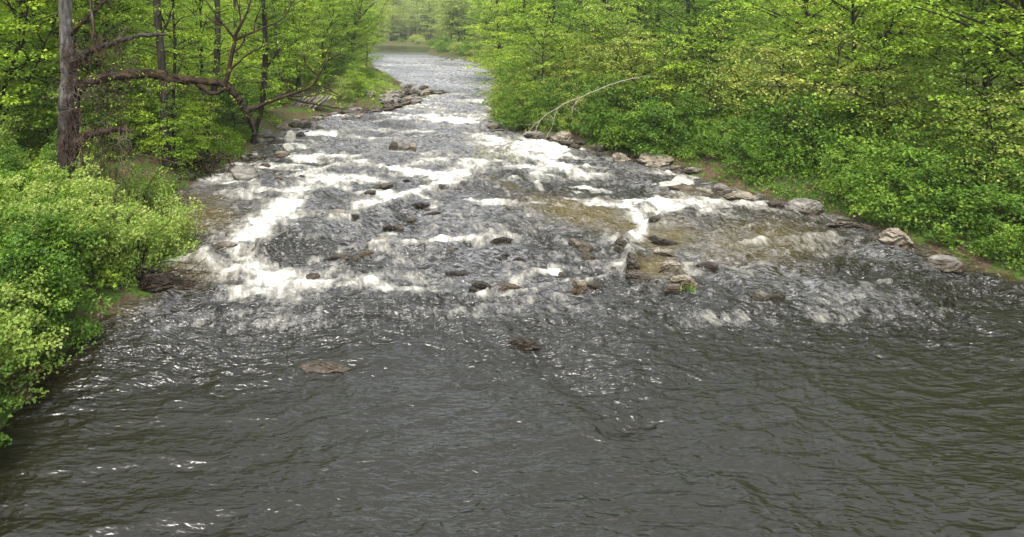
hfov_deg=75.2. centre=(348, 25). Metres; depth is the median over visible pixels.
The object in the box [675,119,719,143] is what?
shore shrub
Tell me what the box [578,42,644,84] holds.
yellow green shrub
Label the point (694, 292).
grass tuft
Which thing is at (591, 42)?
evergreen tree
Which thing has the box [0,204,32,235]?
leafy shrub
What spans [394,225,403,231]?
rock
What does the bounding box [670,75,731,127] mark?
shore shrub
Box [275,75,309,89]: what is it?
bank bush
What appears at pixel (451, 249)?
rock
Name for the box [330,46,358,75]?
sapling
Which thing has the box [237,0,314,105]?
maple tree
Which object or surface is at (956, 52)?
maple tree
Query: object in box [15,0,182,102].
maple tree
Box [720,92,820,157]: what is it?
shore shrub
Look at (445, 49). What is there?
bank bush
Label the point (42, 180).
leafy shrub
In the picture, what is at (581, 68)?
yellow green shrub
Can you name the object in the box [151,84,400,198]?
grass
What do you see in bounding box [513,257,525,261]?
rock
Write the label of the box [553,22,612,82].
sapling
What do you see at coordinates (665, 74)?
sapling
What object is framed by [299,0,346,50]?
maple tree
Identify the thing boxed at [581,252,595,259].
rock
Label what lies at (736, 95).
shore shrub
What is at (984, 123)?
sapling
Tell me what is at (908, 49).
maple tree
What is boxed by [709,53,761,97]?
sapling
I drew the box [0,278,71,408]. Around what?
leafy shrub
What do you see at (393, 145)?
rock
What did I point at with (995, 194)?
shore shrub
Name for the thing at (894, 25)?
maple tree
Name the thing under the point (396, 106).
rock
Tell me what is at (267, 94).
sapling
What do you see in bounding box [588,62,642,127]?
yellow green shrub
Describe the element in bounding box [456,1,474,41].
tree
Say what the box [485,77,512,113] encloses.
yellow green shrub
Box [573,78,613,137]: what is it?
yellow green shrub
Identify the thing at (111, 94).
sapling
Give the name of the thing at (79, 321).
leafy shrub
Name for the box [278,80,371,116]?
fallen branch
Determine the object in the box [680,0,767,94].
sapling
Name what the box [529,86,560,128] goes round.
yellow green shrub
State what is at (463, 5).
tree
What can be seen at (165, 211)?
budding shrub
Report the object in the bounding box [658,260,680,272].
rock
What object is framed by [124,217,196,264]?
budding shrub
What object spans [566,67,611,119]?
shore shrub
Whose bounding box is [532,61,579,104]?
yellow green shrub
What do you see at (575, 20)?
maple tree
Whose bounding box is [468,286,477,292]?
rock
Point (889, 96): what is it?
sapling
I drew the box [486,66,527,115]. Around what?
yellow green shrub
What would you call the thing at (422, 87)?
rock
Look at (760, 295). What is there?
rock
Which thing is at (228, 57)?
sapling
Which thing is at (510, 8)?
layered maple
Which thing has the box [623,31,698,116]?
sapling
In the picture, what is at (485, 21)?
tree
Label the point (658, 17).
back tree
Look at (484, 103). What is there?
shore shrub
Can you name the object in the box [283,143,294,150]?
rock
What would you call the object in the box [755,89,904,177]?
shore shrub
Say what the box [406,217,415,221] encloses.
rock
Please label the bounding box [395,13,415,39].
tree
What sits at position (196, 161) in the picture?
root tangle
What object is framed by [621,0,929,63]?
wood
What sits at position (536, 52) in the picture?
sapling
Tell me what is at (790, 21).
maple tree
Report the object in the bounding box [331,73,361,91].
bank bush
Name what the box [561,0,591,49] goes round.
back tree
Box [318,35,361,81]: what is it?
sapling
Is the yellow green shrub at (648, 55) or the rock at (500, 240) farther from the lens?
the yellow green shrub at (648, 55)
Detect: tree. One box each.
[0,0,58,116]
[0,0,59,58]
[0,0,128,129]
[0,0,128,151]
[0,1,53,135]
[4,0,177,128]
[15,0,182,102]
[41,0,350,209]
[41,1,127,63]
[89,0,171,94]
[96,0,206,167]
[113,0,189,66]
[124,0,226,167]
[129,0,268,114]
[163,0,269,139]
[164,0,212,58]
[170,0,214,54]
[188,0,246,53]
[196,0,273,63]
[203,0,273,79]
[206,0,306,75]
[220,0,323,143]
[230,0,275,44]
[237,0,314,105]
[242,0,333,80]
[272,1,330,90]
[279,0,345,69]
[293,0,360,84]
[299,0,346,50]
[317,0,377,56]
[324,0,392,69]
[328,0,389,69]
[346,0,396,66]
[347,0,378,58]
[376,6,389,29]
[378,0,402,17]
[382,2,407,40]
[382,9,392,38]
[388,0,414,36]
[393,6,401,39]
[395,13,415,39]
[402,0,418,29]
[403,9,413,29]
[405,3,423,35]
[411,4,418,34]
[414,0,431,22]
[416,0,442,39]
[417,1,437,39]
[427,0,474,40]
[429,0,459,39]
[432,0,474,41]
[432,11,447,37]
[450,0,476,39]
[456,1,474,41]
[463,0,486,42]
[463,0,508,47]
[465,6,485,40]
[473,0,502,45]
[488,1,556,56]
[489,0,567,50]
[497,0,602,76]
[509,0,578,51]
[543,0,629,63]
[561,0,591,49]
[563,0,593,63]
[567,0,647,62]
[568,28,617,67]
[578,0,664,55]
[588,0,654,44]
[590,0,694,68]
[622,0,704,60]
[628,0,756,102]
[630,0,695,63]
[651,0,731,68]
[667,0,777,80]
[674,0,770,65]
[697,1,765,61]
[722,0,943,110]
[739,0,779,54]
[740,0,827,69]
[752,0,859,92]
[759,0,949,142]
[782,2,836,60]
[822,0,964,128]
[840,0,1023,138]
[858,0,986,106]
[866,0,1023,155]
[875,0,1023,145]
[915,0,1020,90]
[915,0,1022,118]
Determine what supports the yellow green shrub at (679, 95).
on the ground at (282, 112)
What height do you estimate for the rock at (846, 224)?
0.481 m
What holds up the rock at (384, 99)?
on the ground at (282, 112)
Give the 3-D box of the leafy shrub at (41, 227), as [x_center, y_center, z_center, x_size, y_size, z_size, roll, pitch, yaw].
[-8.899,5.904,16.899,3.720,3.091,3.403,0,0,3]
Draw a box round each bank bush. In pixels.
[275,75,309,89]
[302,70,332,87]
[329,70,365,86]
[329,85,354,101]
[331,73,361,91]
[331,74,363,89]
[335,87,357,100]
[346,67,361,72]
[360,67,374,77]
[410,34,423,40]
[414,38,424,42]
[427,40,438,48]
[434,37,455,50]
[437,42,454,51]
[446,38,477,52]
[458,40,482,53]
[458,45,475,55]
[467,48,478,54]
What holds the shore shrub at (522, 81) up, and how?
on the ground at (282, 112)
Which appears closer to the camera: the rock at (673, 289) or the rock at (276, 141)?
the rock at (673, 289)
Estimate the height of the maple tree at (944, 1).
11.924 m
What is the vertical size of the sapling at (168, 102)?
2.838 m
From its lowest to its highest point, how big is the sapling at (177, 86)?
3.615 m
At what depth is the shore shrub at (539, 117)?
46.05 m
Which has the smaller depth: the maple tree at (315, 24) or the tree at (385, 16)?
the maple tree at (315, 24)
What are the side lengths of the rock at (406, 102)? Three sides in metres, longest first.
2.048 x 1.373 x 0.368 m
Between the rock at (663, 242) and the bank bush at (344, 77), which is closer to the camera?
the rock at (663, 242)
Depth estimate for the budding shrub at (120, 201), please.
21.88 m
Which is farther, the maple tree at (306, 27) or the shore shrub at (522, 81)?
the maple tree at (306, 27)
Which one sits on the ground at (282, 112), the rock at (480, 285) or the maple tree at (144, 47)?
the maple tree at (144, 47)
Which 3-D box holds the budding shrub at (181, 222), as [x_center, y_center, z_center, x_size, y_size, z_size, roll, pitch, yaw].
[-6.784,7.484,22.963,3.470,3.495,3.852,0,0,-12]
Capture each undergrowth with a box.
[0,145,204,427]
[1,65,400,294]
[155,93,293,163]
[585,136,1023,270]
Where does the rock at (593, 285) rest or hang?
in the water
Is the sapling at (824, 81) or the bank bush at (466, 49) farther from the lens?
the bank bush at (466, 49)
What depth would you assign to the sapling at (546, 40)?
55.93 m
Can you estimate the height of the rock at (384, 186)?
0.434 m
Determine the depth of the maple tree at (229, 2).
74.20 m
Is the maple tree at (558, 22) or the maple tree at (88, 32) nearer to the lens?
the maple tree at (88, 32)
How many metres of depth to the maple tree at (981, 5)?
28.88 m
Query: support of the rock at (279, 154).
in the water
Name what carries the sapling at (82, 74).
on the ground at (282, 112)
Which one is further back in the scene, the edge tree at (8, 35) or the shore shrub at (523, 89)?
the shore shrub at (523, 89)
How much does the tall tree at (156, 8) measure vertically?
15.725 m
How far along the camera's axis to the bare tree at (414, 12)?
267.91 m
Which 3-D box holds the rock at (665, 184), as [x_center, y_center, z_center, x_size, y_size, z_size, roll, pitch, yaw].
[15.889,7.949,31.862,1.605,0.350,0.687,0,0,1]
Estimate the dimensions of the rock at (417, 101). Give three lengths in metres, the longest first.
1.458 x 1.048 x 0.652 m
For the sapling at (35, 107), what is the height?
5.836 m
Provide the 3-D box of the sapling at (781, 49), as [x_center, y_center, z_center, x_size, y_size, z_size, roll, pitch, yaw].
[26.518,3.144,38.466,3.876,6.943,3.558,0,0,-23]
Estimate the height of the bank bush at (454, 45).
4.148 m
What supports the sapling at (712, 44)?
on the ground at (282, 112)
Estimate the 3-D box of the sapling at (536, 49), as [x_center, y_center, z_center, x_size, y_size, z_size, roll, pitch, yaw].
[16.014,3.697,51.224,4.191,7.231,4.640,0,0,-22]
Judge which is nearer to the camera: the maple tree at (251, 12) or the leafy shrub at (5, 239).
the leafy shrub at (5, 239)
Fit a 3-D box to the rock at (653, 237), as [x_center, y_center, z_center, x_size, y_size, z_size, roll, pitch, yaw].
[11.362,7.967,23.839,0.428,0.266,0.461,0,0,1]
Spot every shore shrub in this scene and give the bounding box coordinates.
[479,72,508,107]
[488,58,541,101]
[488,82,540,127]
[491,99,506,117]
[495,77,536,107]
[500,90,546,129]
[502,74,560,117]
[510,73,539,92]
[527,76,579,128]
[528,76,583,119]
[528,95,564,127]
[546,90,594,130]
[548,50,602,80]
[559,67,597,99]
[559,106,600,134]
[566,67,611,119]
[568,73,668,143]
[578,67,671,136]
[594,94,685,158]
[594,106,621,141]
[600,107,648,147]
[612,81,677,115]
[615,101,663,142]
[620,105,685,152]
[622,86,714,157]
[660,114,698,146]
[664,95,703,119]
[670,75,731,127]
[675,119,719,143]
[679,119,739,161]
[680,96,743,141]
[686,97,760,149]
[699,85,791,134]
[708,135,786,180]
[713,106,747,140]
[717,68,811,127]
[718,95,830,178]
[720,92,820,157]
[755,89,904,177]
[792,87,947,180]
[795,137,869,179]
[804,87,953,176]
[815,148,884,195]
[826,135,958,226]
[843,130,949,191]
[871,116,1023,209]
[878,145,1016,218]
[879,142,1023,236]
[887,130,1015,199]
[914,163,1018,227]
[923,169,1023,250]
[968,217,1023,269]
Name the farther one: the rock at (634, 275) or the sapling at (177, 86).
the sapling at (177, 86)
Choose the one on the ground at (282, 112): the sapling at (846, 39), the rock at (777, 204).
the sapling at (846, 39)
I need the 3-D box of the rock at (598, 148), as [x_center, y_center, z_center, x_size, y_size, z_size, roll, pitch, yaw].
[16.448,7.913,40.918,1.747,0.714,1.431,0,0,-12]
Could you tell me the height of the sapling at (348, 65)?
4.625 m
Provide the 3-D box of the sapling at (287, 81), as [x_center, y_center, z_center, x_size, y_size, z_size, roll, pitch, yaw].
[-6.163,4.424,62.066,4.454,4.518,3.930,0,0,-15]
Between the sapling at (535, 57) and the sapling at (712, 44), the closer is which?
the sapling at (712, 44)
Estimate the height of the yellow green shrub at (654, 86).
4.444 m
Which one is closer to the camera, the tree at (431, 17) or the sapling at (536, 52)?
the sapling at (536, 52)
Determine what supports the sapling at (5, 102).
on the ground at (282, 112)
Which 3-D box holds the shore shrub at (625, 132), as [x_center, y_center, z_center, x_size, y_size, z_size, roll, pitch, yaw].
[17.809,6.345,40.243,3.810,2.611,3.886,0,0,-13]
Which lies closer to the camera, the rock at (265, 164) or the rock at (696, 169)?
the rock at (696, 169)
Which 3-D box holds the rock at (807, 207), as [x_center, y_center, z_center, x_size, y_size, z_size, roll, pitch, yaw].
[19.486,7.788,27.332,1.401,0.732,1.314,0,0,42]
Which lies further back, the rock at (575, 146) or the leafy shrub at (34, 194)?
the rock at (575, 146)
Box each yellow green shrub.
[481,79,498,114]
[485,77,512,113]
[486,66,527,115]
[496,72,532,117]
[502,71,538,103]
[510,76,547,129]
[513,65,559,99]
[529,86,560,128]
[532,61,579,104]
[551,77,589,132]
[560,47,603,100]
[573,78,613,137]
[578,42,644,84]
[579,50,622,87]
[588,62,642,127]
[624,34,677,78]
[637,64,669,103]
[656,22,750,102]
[656,58,711,112]
[679,40,768,115]
[698,35,802,137]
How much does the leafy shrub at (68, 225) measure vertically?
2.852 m
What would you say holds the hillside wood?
on the ground at (282, 112)
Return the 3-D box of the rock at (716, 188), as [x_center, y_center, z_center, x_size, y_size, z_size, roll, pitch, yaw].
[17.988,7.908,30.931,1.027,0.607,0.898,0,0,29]
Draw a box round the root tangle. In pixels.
[153,148,234,179]
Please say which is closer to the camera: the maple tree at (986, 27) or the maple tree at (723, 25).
the maple tree at (986, 27)
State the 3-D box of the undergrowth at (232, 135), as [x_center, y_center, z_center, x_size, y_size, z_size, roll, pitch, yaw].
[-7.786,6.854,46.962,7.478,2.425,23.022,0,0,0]
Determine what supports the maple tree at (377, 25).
on the ground at (282, 112)
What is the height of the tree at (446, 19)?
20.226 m
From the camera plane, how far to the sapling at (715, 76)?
36.80 m
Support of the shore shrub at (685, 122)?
on the ground at (282, 112)
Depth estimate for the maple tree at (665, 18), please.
71.54 m
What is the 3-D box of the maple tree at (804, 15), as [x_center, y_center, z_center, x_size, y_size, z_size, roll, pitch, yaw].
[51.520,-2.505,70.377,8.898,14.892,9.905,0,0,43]
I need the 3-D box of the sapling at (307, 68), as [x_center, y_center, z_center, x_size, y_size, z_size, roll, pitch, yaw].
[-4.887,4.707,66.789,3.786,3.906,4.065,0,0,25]
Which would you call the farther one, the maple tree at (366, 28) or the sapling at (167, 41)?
the maple tree at (366, 28)
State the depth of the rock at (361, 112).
56.30 m
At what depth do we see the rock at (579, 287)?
19.21 m
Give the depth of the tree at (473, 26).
182.42 m
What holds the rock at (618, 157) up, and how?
in the water
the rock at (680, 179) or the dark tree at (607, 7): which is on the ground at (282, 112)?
the dark tree at (607, 7)
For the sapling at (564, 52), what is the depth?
48.30 m
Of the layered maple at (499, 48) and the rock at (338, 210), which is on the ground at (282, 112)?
the layered maple at (499, 48)
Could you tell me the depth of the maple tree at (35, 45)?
36.22 m
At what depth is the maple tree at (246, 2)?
60.23 m
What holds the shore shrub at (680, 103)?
on the ground at (282, 112)
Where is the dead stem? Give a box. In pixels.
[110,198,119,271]
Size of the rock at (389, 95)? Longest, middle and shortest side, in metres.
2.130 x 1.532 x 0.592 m
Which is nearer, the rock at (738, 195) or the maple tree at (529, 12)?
the rock at (738, 195)
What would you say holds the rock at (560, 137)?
on the ground at (282, 112)
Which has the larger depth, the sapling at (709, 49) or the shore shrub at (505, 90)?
the shore shrub at (505, 90)
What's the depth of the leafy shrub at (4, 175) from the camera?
22.88 m
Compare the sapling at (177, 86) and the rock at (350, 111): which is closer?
the sapling at (177, 86)
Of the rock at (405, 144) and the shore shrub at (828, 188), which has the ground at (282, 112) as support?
the shore shrub at (828, 188)
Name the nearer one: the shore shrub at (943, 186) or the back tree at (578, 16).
the shore shrub at (943, 186)
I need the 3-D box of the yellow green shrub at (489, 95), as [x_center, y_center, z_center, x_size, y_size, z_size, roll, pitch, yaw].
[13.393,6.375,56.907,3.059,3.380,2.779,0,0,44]
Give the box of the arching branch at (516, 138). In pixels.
[471,73,672,162]
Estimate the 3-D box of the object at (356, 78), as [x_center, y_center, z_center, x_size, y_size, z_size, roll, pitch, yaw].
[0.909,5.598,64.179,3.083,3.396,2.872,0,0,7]
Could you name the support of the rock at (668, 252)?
in the water
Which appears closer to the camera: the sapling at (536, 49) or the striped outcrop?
the sapling at (536, 49)
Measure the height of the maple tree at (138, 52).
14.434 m
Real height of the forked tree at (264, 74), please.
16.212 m
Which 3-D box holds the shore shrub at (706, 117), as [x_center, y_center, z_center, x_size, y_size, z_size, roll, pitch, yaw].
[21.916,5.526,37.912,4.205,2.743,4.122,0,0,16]
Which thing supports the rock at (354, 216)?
in the water
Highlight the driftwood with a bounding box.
[128,247,218,288]
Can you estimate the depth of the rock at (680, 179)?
31.96 m
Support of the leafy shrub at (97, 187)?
on the ground at (282, 112)
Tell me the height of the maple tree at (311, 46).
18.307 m
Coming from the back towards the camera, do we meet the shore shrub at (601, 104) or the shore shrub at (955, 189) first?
the shore shrub at (601, 104)
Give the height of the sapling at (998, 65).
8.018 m
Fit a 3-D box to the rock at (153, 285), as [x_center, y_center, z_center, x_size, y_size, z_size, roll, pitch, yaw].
[-6.005,7.938,19.696,1.844,0.488,0.950,0,0,5]
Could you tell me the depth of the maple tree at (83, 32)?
36.12 m
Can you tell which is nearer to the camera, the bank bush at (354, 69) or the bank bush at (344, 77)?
the bank bush at (344, 77)
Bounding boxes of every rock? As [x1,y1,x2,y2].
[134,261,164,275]
[137,274,181,291]
[177,279,196,288]
[182,172,195,180]
[215,241,236,247]
[230,165,259,180]
[249,156,261,160]
[257,138,264,142]
[258,129,274,138]
[259,163,270,166]
[268,139,283,143]
[273,151,289,157]
[276,122,288,129]
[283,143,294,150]
[284,120,299,126]
[284,130,295,141]
[296,131,304,137]
[300,121,309,125]
[300,360,350,372]
[306,273,320,279]
[310,116,323,120]
[321,252,349,261]
[326,209,345,214]
[346,106,361,110]
[346,110,357,113]
[351,213,358,219]
[354,110,368,113]
[358,250,374,256]
[363,190,375,194]
[366,91,375,96]
[374,183,394,188]
[378,98,394,101]
[379,93,399,97]
[380,101,393,104]
[381,108,393,110]
[382,103,393,107]
[382,224,397,231]
[389,141,398,149]
[392,104,402,108]
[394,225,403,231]
[395,89,409,94]
[398,100,410,104]
[399,140,409,149]
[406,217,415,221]
[408,89,417,94]
[410,142,415,151]
[411,99,421,102]
[411,202,429,207]
[419,85,428,90]
[423,211,440,215]
[444,271,469,275]
[446,247,458,251]
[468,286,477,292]
[470,280,491,289]
[487,123,500,130]
[490,236,512,244]
[491,283,521,290]
[506,337,542,349]
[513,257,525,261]
[523,131,543,137]
[550,130,574,143]
[560,141,578,145]
[567,144,580,148]
[567,280,586,294]
[572,240,593,251]
[576,139,586,143]
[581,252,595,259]
[586,281,606,288]
[592,143,610,151]
[593,152,604,155]
[612,152,630,161]
[613,235,627,252]
[626,252,639,269]
[626,269,650,282]
[637,152,673,167]
[648,215,666,222]
[648,235,658,240]
[650,238,677,245]
[652,181,680,187]
[653,249,673,256]
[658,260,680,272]
[662,165,680,170]
[665,284,680,294]
[667,185,695,190]
[668,274,699,289]
[671,176,694,184]
[685,167,701,171]
[695,261,718,271]
[711,183,732,193]
[722,190,757,200]
[749,290,785,301]
[767,200,787,207]
[784,198,824,215]
[827,221,875,230]
[872,227,916,249]
[922,254,967,272]
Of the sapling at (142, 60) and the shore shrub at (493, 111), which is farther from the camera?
the shore shrub at (493, 111)
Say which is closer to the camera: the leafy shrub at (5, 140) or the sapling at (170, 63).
the leafy shrub at (5, 140)
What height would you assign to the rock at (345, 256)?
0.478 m
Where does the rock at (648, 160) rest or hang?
on the ground at (282, 112)
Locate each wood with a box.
[371,0,468,18]
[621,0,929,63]
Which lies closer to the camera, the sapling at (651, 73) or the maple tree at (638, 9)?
the sapling at (651, 73)
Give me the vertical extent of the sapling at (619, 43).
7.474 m
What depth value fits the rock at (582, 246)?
22.70 m
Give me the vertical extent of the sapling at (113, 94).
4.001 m
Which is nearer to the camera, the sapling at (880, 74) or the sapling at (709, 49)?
the sapling at (880, 74)
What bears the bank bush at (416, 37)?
on the ground at (282, 112)
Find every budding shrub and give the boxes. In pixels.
[79,218,142,290]
[86,197,195,279]
[89,191,155,270]
[110,180,196,229]
[112,161,168,213]
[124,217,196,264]
[128,187,207,260]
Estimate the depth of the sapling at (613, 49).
43.23 m
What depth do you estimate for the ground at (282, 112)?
32.31 m
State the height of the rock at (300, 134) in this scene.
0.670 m
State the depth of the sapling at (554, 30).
48.29 m
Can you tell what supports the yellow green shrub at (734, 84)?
on the ground at (282, 112)
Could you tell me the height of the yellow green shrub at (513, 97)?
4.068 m
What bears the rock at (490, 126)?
in the water
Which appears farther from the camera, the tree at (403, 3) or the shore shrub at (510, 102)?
the tree at (403, 3)
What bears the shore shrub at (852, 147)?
on the ground at (282, 112)
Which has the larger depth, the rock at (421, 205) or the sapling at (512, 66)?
the sapling at (512, 66)
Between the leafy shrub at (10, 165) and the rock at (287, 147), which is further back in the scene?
the rock at (287, 147)
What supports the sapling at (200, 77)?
on the ground at (282, 112)
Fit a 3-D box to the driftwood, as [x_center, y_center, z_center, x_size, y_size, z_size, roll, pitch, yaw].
[-5.288,7.389,19.409,2.899,1.306,1.162,0,0,6]
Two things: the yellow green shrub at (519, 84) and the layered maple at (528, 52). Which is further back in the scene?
the layered maple at (528, 52)
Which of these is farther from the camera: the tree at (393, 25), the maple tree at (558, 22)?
the tree at (393, 25)
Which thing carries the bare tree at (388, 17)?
on the ground at (282, 112)
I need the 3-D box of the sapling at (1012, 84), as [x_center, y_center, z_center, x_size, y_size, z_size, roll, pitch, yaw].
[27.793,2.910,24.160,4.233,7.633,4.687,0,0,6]
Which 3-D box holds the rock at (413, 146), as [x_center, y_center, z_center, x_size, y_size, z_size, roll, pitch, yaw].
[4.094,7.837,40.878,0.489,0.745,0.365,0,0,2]
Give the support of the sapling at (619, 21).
on the ground at (282, 112)
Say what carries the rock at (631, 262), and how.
in the water
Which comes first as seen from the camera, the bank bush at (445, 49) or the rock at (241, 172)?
the rock at (241, 172)
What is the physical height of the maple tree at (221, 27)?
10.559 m
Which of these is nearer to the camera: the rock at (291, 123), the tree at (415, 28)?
the rock at (291, 123)
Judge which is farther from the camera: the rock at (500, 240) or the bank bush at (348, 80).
the bank bush at (348, 80)
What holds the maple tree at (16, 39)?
on the ground at (282, 112)
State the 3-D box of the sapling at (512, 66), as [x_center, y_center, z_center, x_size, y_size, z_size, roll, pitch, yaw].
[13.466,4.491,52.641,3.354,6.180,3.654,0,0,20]
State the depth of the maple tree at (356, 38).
81.26 m
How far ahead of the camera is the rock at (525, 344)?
15.96 m
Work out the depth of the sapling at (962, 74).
26.62 m
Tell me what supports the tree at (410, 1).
on the ground at (282, 112)
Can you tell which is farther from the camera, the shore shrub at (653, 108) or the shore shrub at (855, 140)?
the shore shrub at (653, 108)
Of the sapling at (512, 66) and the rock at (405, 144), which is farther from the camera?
the sapling at (512, 66)
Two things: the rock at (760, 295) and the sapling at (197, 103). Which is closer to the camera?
the rock at (760, 295)
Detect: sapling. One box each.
[0,46,104,154]
[0,62,37,122]
[0,75,30,153]
[0,79,43,144]
[19,73,56,128]
[20,34,111,132]
[79,86,135,158]
[82,67,122,121]
[83,65,136,125]
[102,98,157,154]
[108,52,171,123]
[115,87,158,138]
[128,78,182,131]
[139,50,203,111]
[140,47,192,104]
[140,98,211,172]
[146,83,180,123]
[152,30,179,62]
[168,72,199,118]
[175,95,222,148]
[181,54,222,106]
[200,69,260,134]
[203,43,228,88]
[207,64,258,122]
[208,45,259,83]
[223,60,260,101]
[236,57,275,100]
[238,69,280,120]
[254,52,289,92]
[270,50,307,91]
[285,52,319,80]
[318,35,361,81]
[321,46,360,84]
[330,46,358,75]
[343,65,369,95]
[492,43,533,97]
[506,0,574,105]
[507,36,562,81]
[509,25,563,82]
[514,28,575,89]
[527,28,560,70]
[536,24,595,85]
[546,21,599,74]
[549,49,591,93]
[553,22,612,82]
[571,3,639,87]
[574,0,644,85]
[577,24,654,102]
[580,0,647,68]
[592,19,645,73]
[593,6,666,69]
[598,13,677,117]
[608,52,641,86]
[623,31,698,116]
[624,37,683,100]
[626,22,672,68]
[636,52,672,94]
[653,41,713,103]
[665,0,760,120]
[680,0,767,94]
[682,48,752,136]
[684,31,747,80]
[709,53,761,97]
[715,57,759,111]
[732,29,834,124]
[744,21,825,106]
[764,0,889,148]
[767,14,843,112]
[783,42,853,112]
[813,34,938,163]
[834,35,928,124]
[840,46,946,157]
[892,64,955,150]
[899,31,1023,155]
[922,5,1023,185]
[925,86,1004,150]
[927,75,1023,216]
[984,50,1023,145]
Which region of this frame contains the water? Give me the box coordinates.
[0,45,1023,536]
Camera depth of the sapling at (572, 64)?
47.15 m
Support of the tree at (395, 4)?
on the ground at (282, 112)
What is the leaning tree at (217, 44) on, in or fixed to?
on the ground at (282, 112)
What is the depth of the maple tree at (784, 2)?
52.83 m
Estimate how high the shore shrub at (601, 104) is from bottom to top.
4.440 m
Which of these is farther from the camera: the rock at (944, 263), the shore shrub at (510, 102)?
the shore shrub at (510, 102)
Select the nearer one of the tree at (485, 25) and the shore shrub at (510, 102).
the shore shrub at (510, 102)
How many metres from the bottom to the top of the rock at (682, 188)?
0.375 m
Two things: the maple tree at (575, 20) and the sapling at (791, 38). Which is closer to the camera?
the sapling at (791, 38)
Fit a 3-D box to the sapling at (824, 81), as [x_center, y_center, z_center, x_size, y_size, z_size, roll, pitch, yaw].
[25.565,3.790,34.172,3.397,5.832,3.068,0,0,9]
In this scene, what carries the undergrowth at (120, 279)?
on the ground at (282, 112)
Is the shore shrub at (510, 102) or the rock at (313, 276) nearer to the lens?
the rock at (313, 276)
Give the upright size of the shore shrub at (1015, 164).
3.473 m
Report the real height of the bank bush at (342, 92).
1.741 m
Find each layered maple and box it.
[458,0,520,77]
[467,0,578,94]
[507,33,560,72]
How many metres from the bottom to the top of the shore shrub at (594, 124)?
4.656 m
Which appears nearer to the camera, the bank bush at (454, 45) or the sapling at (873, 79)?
the sapling at (873, 79)
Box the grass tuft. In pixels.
[680,281,698,293]
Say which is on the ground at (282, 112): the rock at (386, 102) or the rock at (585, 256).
the rock at (386, 102)
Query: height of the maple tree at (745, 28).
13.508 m
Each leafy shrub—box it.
[0,114,32,168]
[0,143,35,186]
[0,155,23,215]
[0,168,19,191]
[0,174,98,267]
[0,176,58,211]
[0,191,91,308]
[0,202,105,308]
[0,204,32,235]
[0,230,82,343]
[0,230,112,366]
[0,265,70,377]
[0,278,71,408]
[0,359,14,446]
[1,160,71,196]
[1,174,144,285]
[22,180,106,256]
[27,127,110,178]
[35,153,129,218]
[42,152,123,203]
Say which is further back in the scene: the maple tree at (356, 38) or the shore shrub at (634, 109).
the maple tree at (356, 38)
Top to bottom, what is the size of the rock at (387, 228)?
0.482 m
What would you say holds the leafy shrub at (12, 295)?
on the ground at (282, 112)
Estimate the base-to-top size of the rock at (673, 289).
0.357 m
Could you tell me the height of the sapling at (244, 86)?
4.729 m
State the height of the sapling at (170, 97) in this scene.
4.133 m
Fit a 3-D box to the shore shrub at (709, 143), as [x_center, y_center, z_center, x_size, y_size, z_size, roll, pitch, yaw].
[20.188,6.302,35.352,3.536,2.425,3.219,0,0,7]
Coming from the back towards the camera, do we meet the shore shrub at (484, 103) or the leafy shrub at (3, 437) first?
the shore shrub at (484, 103)
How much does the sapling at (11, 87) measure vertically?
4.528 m
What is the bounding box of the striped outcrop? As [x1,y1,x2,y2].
[290,96,332,108]
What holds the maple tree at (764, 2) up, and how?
on the ground at (282, 112)
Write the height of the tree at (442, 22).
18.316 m
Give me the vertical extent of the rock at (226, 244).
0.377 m
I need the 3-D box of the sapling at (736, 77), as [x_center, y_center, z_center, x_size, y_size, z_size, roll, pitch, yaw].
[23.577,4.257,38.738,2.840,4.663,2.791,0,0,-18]
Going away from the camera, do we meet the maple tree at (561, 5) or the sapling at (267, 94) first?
the sapling at (267, 94)
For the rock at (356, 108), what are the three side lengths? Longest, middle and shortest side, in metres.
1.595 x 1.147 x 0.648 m
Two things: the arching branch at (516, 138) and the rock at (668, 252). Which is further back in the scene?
the arching branch at (516, 138)
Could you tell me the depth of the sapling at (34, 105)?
39.36 m
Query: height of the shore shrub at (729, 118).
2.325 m
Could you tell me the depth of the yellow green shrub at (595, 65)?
46.55 m
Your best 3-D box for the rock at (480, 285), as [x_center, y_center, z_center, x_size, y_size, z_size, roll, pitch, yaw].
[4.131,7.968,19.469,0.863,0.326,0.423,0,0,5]
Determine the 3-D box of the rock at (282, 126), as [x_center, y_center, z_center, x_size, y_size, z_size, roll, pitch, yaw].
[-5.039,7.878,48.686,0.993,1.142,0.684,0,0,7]
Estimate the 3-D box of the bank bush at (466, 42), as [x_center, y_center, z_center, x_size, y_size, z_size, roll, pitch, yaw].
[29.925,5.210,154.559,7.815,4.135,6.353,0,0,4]
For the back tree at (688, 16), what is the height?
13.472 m
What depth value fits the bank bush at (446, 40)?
173.98 m
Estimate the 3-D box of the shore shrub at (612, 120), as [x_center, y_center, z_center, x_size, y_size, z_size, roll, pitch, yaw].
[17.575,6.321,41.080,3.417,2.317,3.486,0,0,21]
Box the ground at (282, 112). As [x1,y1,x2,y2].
[0,0,1023,428]
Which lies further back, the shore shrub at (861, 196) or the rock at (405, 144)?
the rock at (405, 144)
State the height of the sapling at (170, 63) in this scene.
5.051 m
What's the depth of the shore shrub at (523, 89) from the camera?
50.51 m
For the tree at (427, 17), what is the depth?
261.30 m
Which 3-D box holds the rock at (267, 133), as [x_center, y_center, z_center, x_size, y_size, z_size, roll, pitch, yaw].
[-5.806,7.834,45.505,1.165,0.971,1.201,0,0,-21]
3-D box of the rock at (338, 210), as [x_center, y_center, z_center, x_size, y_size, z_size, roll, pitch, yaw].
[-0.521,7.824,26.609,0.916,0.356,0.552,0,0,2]
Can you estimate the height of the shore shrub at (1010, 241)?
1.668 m

